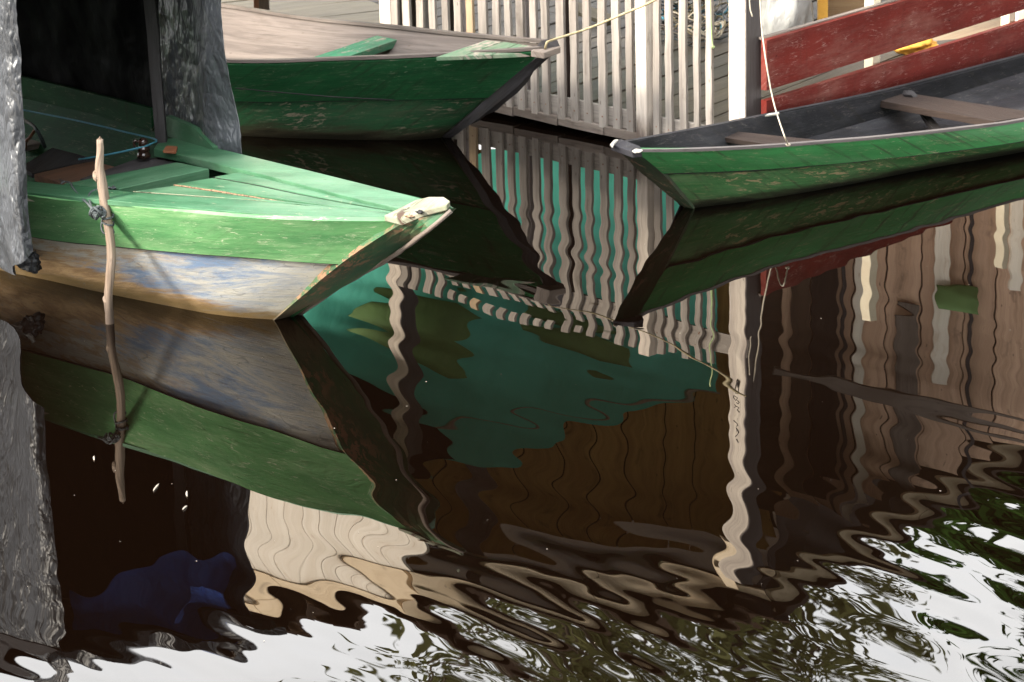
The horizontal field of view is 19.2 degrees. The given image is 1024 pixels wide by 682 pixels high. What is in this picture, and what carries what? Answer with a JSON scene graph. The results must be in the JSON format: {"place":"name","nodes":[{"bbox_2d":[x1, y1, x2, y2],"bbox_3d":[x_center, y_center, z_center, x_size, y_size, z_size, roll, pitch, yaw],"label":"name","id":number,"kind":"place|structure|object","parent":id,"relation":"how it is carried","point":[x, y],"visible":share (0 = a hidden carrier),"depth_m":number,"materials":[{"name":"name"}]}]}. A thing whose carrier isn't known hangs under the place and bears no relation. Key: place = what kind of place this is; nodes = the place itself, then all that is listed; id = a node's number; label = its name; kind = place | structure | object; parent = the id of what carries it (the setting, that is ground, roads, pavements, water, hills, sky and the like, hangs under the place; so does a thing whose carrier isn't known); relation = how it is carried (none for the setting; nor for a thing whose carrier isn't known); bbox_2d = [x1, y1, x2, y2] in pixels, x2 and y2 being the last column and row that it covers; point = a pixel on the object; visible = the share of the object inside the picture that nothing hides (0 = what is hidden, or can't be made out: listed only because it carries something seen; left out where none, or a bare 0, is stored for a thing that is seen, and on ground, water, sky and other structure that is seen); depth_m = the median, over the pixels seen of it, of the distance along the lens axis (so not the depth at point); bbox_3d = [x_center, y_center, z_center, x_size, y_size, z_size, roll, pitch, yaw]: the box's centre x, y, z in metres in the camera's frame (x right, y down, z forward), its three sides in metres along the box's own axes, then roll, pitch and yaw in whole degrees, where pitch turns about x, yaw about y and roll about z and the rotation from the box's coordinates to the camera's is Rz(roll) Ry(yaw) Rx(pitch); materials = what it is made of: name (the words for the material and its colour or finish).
{"place":"outdoors","nodes":[
{"label":"outdoors","id":0,"kind":"place"},
{"bbox_2d":[221,0,379,22],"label":"walkway","id":1,"kind":"structure","parent":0,"point":[361,10],"depth_m":16.82,"materials":[{"name":"brown wood"}]},
{"bbox_2d":[254,0,269,9],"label":"short post","id":2,"kind":"object","parent":1,"relation":"on","point":[262,4],"visible":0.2,"depth_m":16.68,"materials":[{"name":"brown wood"}]},
{"bbox_2d":[0,112,1023,681],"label":"water","id":3,"kind":"structure","parent":0,"point":[546,402],"depth_m":10.08,"materials":[{"name":"liquid"}]},
{"bbox_2d":[93,136,115,324],"bbox_3d":[-1.532,-0.202,11.520,0.069,1.182,0.040,-1,17,0],"label":"mooring stick","id":4,"kind":"object","parent":3,"relation":"in","point":[99,176],"visible":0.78,"depth_m":11.45,"materials":[{"name":"beige wood"}]},
{"bbox_2d":[59,179,116,234],"bbox_3d":[-1.609,-0.525,11.624,0.159,0.150,0.495,-9,18,-22],"label":"mooring rope","id":5,"kind":"object","parent":4,"relation":"attached to","point":[94,211],"visible":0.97,"depth_m":11.42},
{"bbox_2d":[0,0,455,319],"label":"wooden boat","id":6,"kind":"object","parent":3,"relation":"on","point":[203,223],"visible":0.89,"depth_m":11.50,"materials":[{"name":"green paint"}]},
{"bbox_2d":[25,129,35,149],"bbox_3d":[-2.042,-0.851,12.801,0.075,0.096,0.032,10,20,33],"label":"rusty hook","id":7,"kind":"object","parent":6,"relation":"attached to","point":[30,136],"visible":0.88,"depth_m":12.78,"materials":[{"name":"metal"}]},
{"bbox_2d":[24,118,45,147],"bbox_3d":[-2.039,-0.901,12.893,0.054,0.105,0.452,-7,18,-18],"label":"black hose","id":8,"kind":"object","parent":6,"relation":"on","point":[33,126],"visible":0.8,"depth_m":12.73,"materials":[{"name":"grey rubber"}]},
{"bbox_2d":[133,137,150,158],"bbox_3d":[-1.473,-0.771,12.085,0.063,0.084,0.057,6,18,22],"label":"cleat knob","id":9,"kind":"object","parent":6,"relation":"on","point":[143,152],"visible":1,"depth_m":12.07,"materials":[{"name":"brown metal"}]},
{"bbox_2d":[23,109,156,159],"bbox_3d":[-1.906,-0.899,12.625,0.288,0.090,1.454,-12,20,-31],"label":"tied line","id":10,"kind":"object","parent":9,"relation":"attached to","point":[132,149],"visible":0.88,"depth_m":12.34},
{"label":"tent frame","id":11,"kind":"object","parent":6,"relation":"on","visible":0},
{"bbox_2d":[0,0,32,274],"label":"tarpaulin","id":12,"kind":"object","parent":11,"relation":"hanging from","point":[16,246],"visible":1,"depth_m":11.32,"materials":[{"name":"grey plastic"}]},
{"bbox_2d":[17,250,41,273],"bbox_3d":[-1.959,-0.325,11.957,0.198,0.127,0.090,0,17,6],"label":"tarpaulin tail","id":13,"kind":"object","parent":12,"relation":"attached to","point":[31,263],"visible":0.35,"depth_m":11.94},
{"bbox_2d":[16,0,241,153],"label":"tarpaulin","id":14,"kind":"object","parent":11,"relation":"hanging from","point":[99,46],"visible":0.89,"depth_m":12.41,"materials":[{"name":"black fabric"}]},
{"bbox_2d":[221,3,560,139],"bbox_3d":[-1.266,-1.298,14.714,3.574,0.740,1.422,5,18,19],"label":"wooden boat","id":15,"kind":"object","parent":3,"relation":"on","point":[298,76],"visible":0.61,"depth_m":14.18,"materials":[{"name":"green paint"}]},
{"bbox_2d":[544,0,655,48],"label":"bow rope","id":16,"kind":"object","parent":15,"relation":"attached to","point":[602,22],"visible":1,"depth_m":13.48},
{"bbox_2d":[610,53,1023,208],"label":"wooden boat","id":17,"kind":"object","parent":3,"relation":"on","point":[973,113],"visible":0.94,"depth_m":13.36,"materials":[{"name":"green paint"}]},
{"bbox_2d":[1015,10,1023,20],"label":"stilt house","id":18,"kind":"structure","parent":3,"relation":"in","point":[1019,15],"depth_m":15.38,"materials":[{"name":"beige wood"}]},
{"bbox_2d":[369,0,955,124],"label":"deck","id":19,"kind":"structure","parent":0,"point":[721,80],"depth_m":15.23,"materials":[{"name":"wood"}]},
{"bbox_2d":[379,0,760,139],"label":"picket fence","id":20,"kind":"object","parent":19,"relation":"on","point":[565,106],"visible":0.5,"depth_m":14.08,"materials":[{"name":"white wood"}]},
{"bbox_2d":[709,0,714,48],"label":"string","id":21,"kind":"object","parent":20,"relation":"hanging from","point":[711,43],"visible":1,"depth_m":13.57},
{"bbox_2d":[759,0,790,145],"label":"thin cord","id":22,"kind":"object","parent":20,"relation":"attached to","point":[788,144],"visible":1,"depth_m":13.33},
{"bbox_2d":[578,2,610,25],"bbox_3d":[0.415,-1.768,16.323,0.094,0.080,0.422,-14,21,-34],"label":"loose plank","id":23,"kind":"object","parent":19,"relation":"on","point":[593,14],"visible":0.14,"depth_m":16.28,"materials":[{"name":"grey wood"}]},
{"bbox_2d":[634,0,728,47],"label":"fishing net pile","id":24,"kind":"object","parent":19,"relation":"on","point":[721,25],"visible":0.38,"depth_m":15.87,"materials":[{"name":"grey fabric"}]},
{"bbox_2d":[761,0,813,35],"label":"plastic sack","id":25,"kind":"object","parent":19,"relation":"on","point":[778,15],"visible":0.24,"depth_m":15.52,"materials":[{"name":"white plastic"}]},
{"bbox_2d":[817,0,827,19],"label":"yellow post","id":26,"kind":"object","parent":19,"relation":"on","point":[822,9],"visible":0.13,"depth_m":15.67,"materials":[{"name":"paint"}]},
{"bbox_2d":[828,0,864,16],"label":"plywood box","id":27,"kind":"object","parent":19,"relation":"on","point":[835,7],"visible":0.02,"depth_m":16.09,"materials":[{"name":"brown wood"}]},
{"bbox_2d":[758,0,1023,113],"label":"red board railing","id":28,"kind":"object","parent":19,"relation":"on","point":[870,32],"visible":0.69,"depth_m":14.22,"materials":[{"name":"paint"}]},
{"bbox_2d":[894,39,937,54],"bbox_3d":[2.059,-1.493,15.370,0.292,0.101,0.151,-1,17,0],"label":"cloth","id":29,"kind":"object","parent":19,"relation":"on","point":[919,46],"visible":0.3,"depth_m":15.34,"materials":[{"name":"yellow fabric"}]},
{"bbox_2d":[932,12,1015,40],"bbox_3d":[2.439,-1.697,16.017,1.003,0.116,0.349,-14,21,-35],"label":"plywood sheet","id":30,"kind":"object","parent":19,"relation":"on","point":[977,28],"visible":0.03,"depth_m":15.85,"materials":[{"name":"beige wood"}]}
]}

